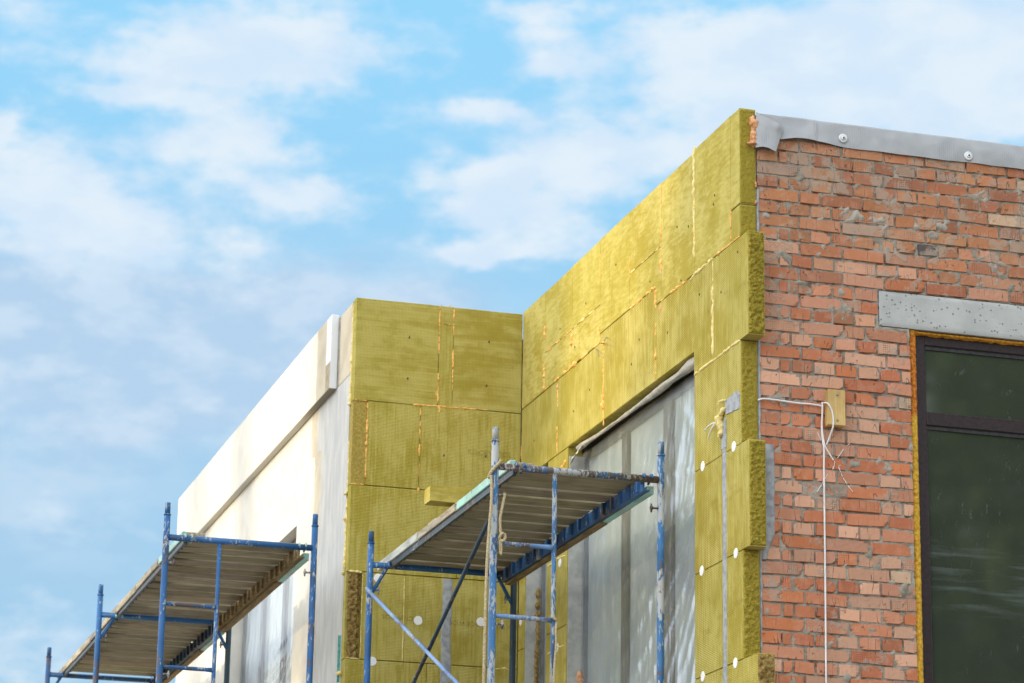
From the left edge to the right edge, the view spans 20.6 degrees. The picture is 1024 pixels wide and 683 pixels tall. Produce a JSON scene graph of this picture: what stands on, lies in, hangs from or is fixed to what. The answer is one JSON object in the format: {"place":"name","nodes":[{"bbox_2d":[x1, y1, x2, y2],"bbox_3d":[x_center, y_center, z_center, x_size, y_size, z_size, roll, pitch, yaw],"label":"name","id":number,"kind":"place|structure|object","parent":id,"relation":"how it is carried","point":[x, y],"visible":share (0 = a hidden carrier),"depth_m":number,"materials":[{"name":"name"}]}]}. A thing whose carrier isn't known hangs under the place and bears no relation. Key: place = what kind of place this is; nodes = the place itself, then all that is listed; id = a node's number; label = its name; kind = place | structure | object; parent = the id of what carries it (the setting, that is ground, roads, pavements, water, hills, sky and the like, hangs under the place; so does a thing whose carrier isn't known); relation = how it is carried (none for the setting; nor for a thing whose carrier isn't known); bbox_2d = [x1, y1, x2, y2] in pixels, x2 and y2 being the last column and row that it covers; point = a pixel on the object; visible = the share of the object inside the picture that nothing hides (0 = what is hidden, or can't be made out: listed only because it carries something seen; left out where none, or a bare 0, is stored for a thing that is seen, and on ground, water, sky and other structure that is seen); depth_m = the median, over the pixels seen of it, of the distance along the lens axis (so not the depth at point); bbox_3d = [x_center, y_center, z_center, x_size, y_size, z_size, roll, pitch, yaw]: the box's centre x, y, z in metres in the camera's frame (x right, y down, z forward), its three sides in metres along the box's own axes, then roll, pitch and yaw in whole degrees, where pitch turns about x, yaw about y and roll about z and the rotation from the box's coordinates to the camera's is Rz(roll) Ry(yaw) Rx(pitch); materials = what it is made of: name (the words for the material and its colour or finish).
{"place":"outdoors","nodes":[
{"label":"outdoors","id":0,"kind":"place"},
{"bbox_2d":[0,0,1023,682],"label":"sky","id":1,"kind":"structure","parent":0,"point":[191,190],"materials":[{"name":"blue"}]},
{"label":"ground","id":2,"kind":"structure","parent":0,"visible":0},
{"bbox_2d":[45,502,318,682],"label":"scaffold","id":3,"kind":"object","parent":2,"relation":"on","point":[162,618],"visible":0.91,"depth_m":18.73,"materials":[{"name":"blue metal"}]},
{"bbox_2d":[57,610,224,682],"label":"deck platform","id":4,"kind":"structure","parent":3,"relation":"on","point":[128,647],"depth_m":22.83,"materials":[{"name":"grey wood"}]},
{"bbox_2d":[113,531,308,631],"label":"deck platform","id":5,"kind":"structure","parent":3,"relation":"on","point":[251,578],"depth_m":20.03,"materials":[{"name":"grey wood"}]},
{"bbox_2d":[176,301,353,682],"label":"white wall","id":6,"kind":"structure","parent":2,"relation":"on","point":[275,469],"depth_m":21.49,"materials":[{"name":"white painted plaster"},{"name":"grey concrete"}]},
{"bbox_2d":[240,540,295,682],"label":"window","id":7,"kind":"structure","parent":6,"relation":"in","point":[267,632],"depth_m":22.31,"materials":[{"name":"white glass"}]},
{"bbox_2d":[336,297,522,682],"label":"insulated wall","id":8,"kind":"structure","parent":2,"relation":"on","point":[435,395],"depth_m":19.63,"materials":[{"name":"fabric"}]},
{"bbox_2d":[364,427,664,682],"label":"scaffold","id":9,"kind":"object","parent":2,"relation":"on","point":[493,572],"visible":0.94,"depth_m":16.15,"materials":[{"name":"blue metal"}]},
{"bbox_2d":[482,459,502,682],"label":"rope","id":10,"kind":"object","parent":9,"relation":"hanging from","point":[490,475],"visible":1,"depth_m":15.81,"materials":[{"name":"beige fabric"}]},
{"bbox_2d":[498,493,506,554],"bbox_3d":[-0.054,1.032,15.912,0.053,0.365,0.044,6,-17,-16],"label":"rope","id":11,"kind":"object","parent":9,"relation":"hanging from","point":[500,540],"visible":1,"depth_m":15.89,"materials":[{"name":"beige fabric"}]},
{"bbox_2d":[377,460,653,585],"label":"deck platform","id":12,"kind":"structure","parent":9,"relation":"on","point":[449,537],"depth_m":17.43,"materials":[{"name":"grey wood"}]},
{"bbox_2d":[424,486,472,506],"bbox_3d":[-0.345,0.977,17.591,0.386,0.102,0.146,6,-17,-16],"label":"insulation offcut","id":13,"kind":"object","parent":12,"relation":"on","point":[444,496],"visible":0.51,"depth_m":17.51,"materials":[{"name":"fabric"}]},
{"bbox_2d":[551,616,557,682],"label":"rope","id":14,"kind":"object","parent":9,"relation":"hanging from","point":[555,650],"visible":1,"depth_m":15.81,"materials":[{"name":"beige fabric"}]},
{"bbox_2d":[517,108,774,682],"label":"insulated wall","id":15,"kind":"structure","parent":2,"relation":"on","point":[660,286],"depth_m":17.14,"materials":[{"name":"fabric"}]},
{"bbox_2d":[524,563,546,682],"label":"window","id":16,"kind":"structure","parent":15,"relation":"in","point":[536,581],"depth_m":19.39,"materials":[{"name":"grey glass"}]},
{"bbox_2d":[567,357,695,682],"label":"window","id":17,"kind":"structure","parent":15,"relation":"in","point":[612,624],"depth_m":17.56,"materials":[{"name":"grey glass"}]},
{"bbox_2d":[755,112,1023,682],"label":"brick wall","id":18,"kind":"structure","parent":2,"relation":"on","point":[894,281],"depth_m":15.98,"materials":[{"name":"brick"}]},
{"bbox_2d":[758,398,833,682],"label":"cable","id":19,"kind":"object","parent":18,"relation":"hanging from","point":[822,437],"visible":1,"depth_m":15.68,"materials":[{"name":"white plastic"}]},
{"bbox_2d":[825,389,845,427],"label":"wooden block","id":20,"kind":"structure","parent":18,"relation":"attached to","point":[834,399],"depth_m":15.77,"materials":[{"name":"brown wood"}]},
{"bbox_2d":[908,330,1023,682],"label":"window","id":21,"kind":"structure","parent":18,"relation":"in","point":[967,410],"depth_m":15.99,"materials":[{"name":"glass"}]}
]}

